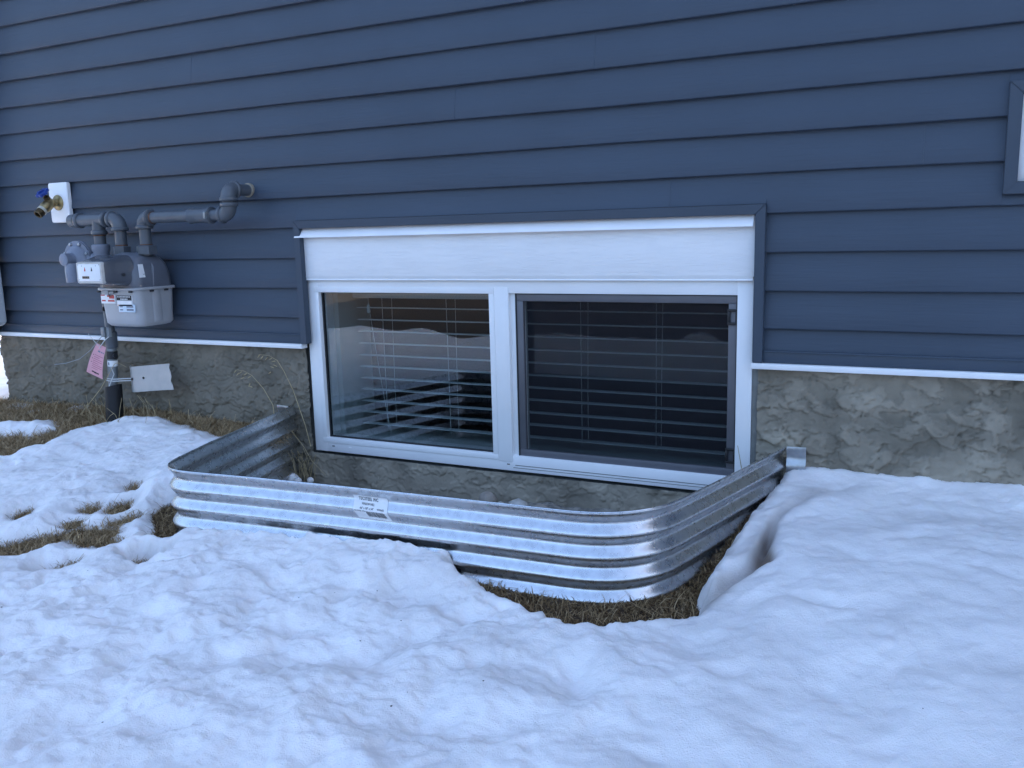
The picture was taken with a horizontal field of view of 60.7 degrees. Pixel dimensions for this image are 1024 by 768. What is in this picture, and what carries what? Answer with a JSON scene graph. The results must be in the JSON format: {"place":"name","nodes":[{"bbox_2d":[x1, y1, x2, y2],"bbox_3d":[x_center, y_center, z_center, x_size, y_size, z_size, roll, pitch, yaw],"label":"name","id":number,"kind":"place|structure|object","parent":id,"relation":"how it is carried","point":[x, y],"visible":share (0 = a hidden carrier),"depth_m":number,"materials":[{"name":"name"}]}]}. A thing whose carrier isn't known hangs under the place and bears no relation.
{"place":"outdoors","nodes":[
{"label":"outdoors","id":0,"kind":"place"},
{"bbox_2d":[0,481,151,568],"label":"dead grass","id":1,"kind":"structure","parent":0,"point":[106,537],"depth_m":2.39,"materials":[{"name":"brown plant"}]},
{"bbox_2d":[0,400,774,626],"bbox_3d":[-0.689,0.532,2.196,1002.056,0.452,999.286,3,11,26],"label":"ground","id":2,"kind":"structure","parent":0,"point":[620,607],"depth_m":1.90,"materials":[{"name":"brown plant"}]},
{"bbox_2d":[0,395,298,455],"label":"dead grass","id":3,"kind":"structure","parent":2,"relation":"on","point":[66,418],"depth_m":3.36,"materials":[{"name":"brown plant"}]},
{"bbox_2d":[80,363,125,414],"bbox_3d":[-1.554,0.020,3.318,0.227,0.207,0.012,1,10,13],"label":"dry grass stalk","id":4,"kind":"object","parent":3,"relation":"on","point":[100,388],"visible":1,"depth_m":3.32,"materials":[{"name":"plant"}]},
{"bbox_2d":[234,370,273,412],"bbox_3d":[-0.902,0.032,3.106,0.242,0.152,0.035,7,13,41],"label":"dry grass stalk","id":5,"kind":"object","parent":3,"relation":"on","point":[251,386],"visible":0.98,"depth_m":3.13,"materials":[{"name":"plant"}]},
{"bbox_2d":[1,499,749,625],"bbox_3d":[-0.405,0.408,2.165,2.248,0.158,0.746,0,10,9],"label":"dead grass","id":6,"kind":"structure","parent":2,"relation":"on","point":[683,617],"depth_m":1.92,"materials":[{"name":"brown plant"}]},
{"bbox_2d":[0,0,1023,532],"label":"house","id":7,"kind":"structure","parent":2,"relation":"on","point":[820,202],"depth_m":2.65,"materials":[{"name":"blue plastic"}]},
{"bbox_2d":[0,271,6,329],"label":"downspout","id":8,"kind":"object","parent":7,"relation":"attached to","point":[3,319],"visible":1,"depth_m":3.65,"materials":[{"name":"metal"}]},
{"bbox_2d":[34,182,72,222],"bbox_3d":[-1.799,-0.705,3.397,0.108,0.154,0.122,3,11,26],"label":"outdoor tap","id":9,"kind":"object","parent":7,"relation":"attached to","point":[57,202],"visible":0.97,"depth_m":3.42,"materials":[{"name":"white plastic"}]},
{"bbox_2d":[59,181,253,385],"bbox_3d":[-1.319,-0.317,3.136,0.850,0.771,0.303,3,11,26],"label":"gas meter","id":10,"kind":"object","parent":7,"relation":"attached to","point":[135,289],"visible":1,"depth_m":3.13,"materials":[{"name":"grey metal"}]},
{"bbox_2d":[54,334,113,385],"bbox_3d":[-1.627,-0.091,3.329,0.267,0.210,0.021,1,10,13],"label":"tracer wire","id":11,"kind":"object","parent":10,"relation":"attached to","point":[86,353],"visible":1,"depth_m":3.31,"materials":[{"name":"grey"}]},
{"bbox_2d":[87,337,108,378],"bbox_3d":[-1.572,-0.101,3.321,0.137,0.163,0.016,3,11,26],"label":"warning tag","id":12,"kind":"object","parent":10,"relation":"attached to","point":[95,366],"visible":1,"depth_m":3.32,"materials":[{"name":"pink paper"}]},
{"bbox_2d":[106,364,173,391],"bbox_3d":[-1.399,-0.026,3.308,0.306,0.116,0.059,1,10,14],"label":"bracket plate","id":13,"kind":"object","parent":10,"relation":"attached to","point":[151,377],"visible":1,"depth_m":3.28,"materials":[{"name":"metal"}]},
{"bbox_2d":[167,405,805,604],"bbox_3d":[-0.190,0.389,2.423,1.805,0.413,0.805,3,11,26],"label":"window well","id":14,"kind":"object","parent":7,"relation":"attached to","point":[236,479],"depth_m":2.03,"materials":[{"name":"metal"}]},
{"bbox_2d":[302,480,618,511],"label":"gravel","id":15,"kind":"structure","parent":14,"relation":"in","point":[552,505],"depth_m":2.69,"materials":[{"name":"grey gravel"}]},
{"bbox_2d":[86,394,317,481],"bbox_3d":[-1.185,0.187,3.218,1.063,0.280,0.168,3,11,26],"label":"loose straw","id":16,"kind":"object","parent":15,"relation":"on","point":[302,472],"visible":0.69,"depth_m":3.11,"materials":[{"name":"beige plant"}]},
{"bbox_2d":[258,354,310,445],"bbox_3d":[-0.802,0.056,3.079,0.218,0.316,0.010,3,11,26],"label":"dry grass stalk","id":17,"kind":"object","parent":15,"relation":"on","point":[291,387],"visible":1,"depth_m":3.06,"materials":[{"name":"plant"}]},
{"bbox_2d":[287,473,313,482],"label":"snow crumbs","id":18,"kind":"object","parent":15,"relation":"on","point":[293,477],"visible":0.64,"depth_m":3.05,"materials":[{"name":"white snow"}]},
{"bbox_2d":[479,491,496,501],"bbox_3d":[-0.076,0.365,2.754,0.060,0.052,0.046,3,11,26],"label":"stone","id":19,"kind":"object","parent":15,"relation":"on","point":[488,496],"visible":0.62,"depth_m":2.73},
{"bbox_2d":[509,498,527,505],"bbox_3d":[0.019,0.380,2.704,0.064,0.049,0.058,-1,10,2],"label":"stone","id":20,"kind":"object","parent":15,"relation":"on","point":[517,501],"visible":0.4,"depth_m":2.69,"materials":[{"name":"grey stone"}]},
{"bbox_2d":[533,504,548,507],"bbox_3d":[0.089,0.385,2.675,0.063,0.036,0.050,3,11,26],"label":"stone","id":21,"kind":"object","parent":15,"relation":"on","point":[541,505],"visible":0.26,"depth_m":2.67,"materials":[{"name":"grey stone"}]},
{"bbox_2d":[307,278,753,489],"bbox_3d":[-0.007,-0.029,2.764,1.516,0.604,0.082,3,11,26],"label":"basement window","id":22,"kind":"structure","parent":7,"relation":"in","point":[508,299],"depth_m":2.71,"materials":[{"name":"white plastic"}]},
{"bbox_2d":[352,293,727,454],"bbox_3d":[0.055,-0.056,2.887,1.340,0.519,0.070,3,11,26],"label":"window blind","id":23,"kind":"object","parent":7,"relation":"attached to","point":[433,296],"depth_m":2.84,"materials":[{"name":"white plastic"}]},
{"bbox_2d":[1017,96,1023,181],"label":"small window","id":24,"kind":"structure","parent":7,"relation":"in","point":[1021,154],"depth_m":2.02,"materials":[{"name":"white plastic"}]},
{"bbox_2d":[0,335,1023,767],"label":"snow","id":25,"kind":"structure","parent":2,"relation":"on","point":[848,619],"depth_m":1.63,"materials":[{"name":"white snow"}]},
{"bbox_2d":[105,384,123,421],"bbox_3d":[-1.529,0.098,3.365,0.081,0.202,0.066,3,11,26],"label":"pipe sleeve","id":26,"kind":"object","parent":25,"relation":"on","point":[113,396],"visible":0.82,"depth_m":3.33,"materials":[{"name":"grey plastic"}]}
]}

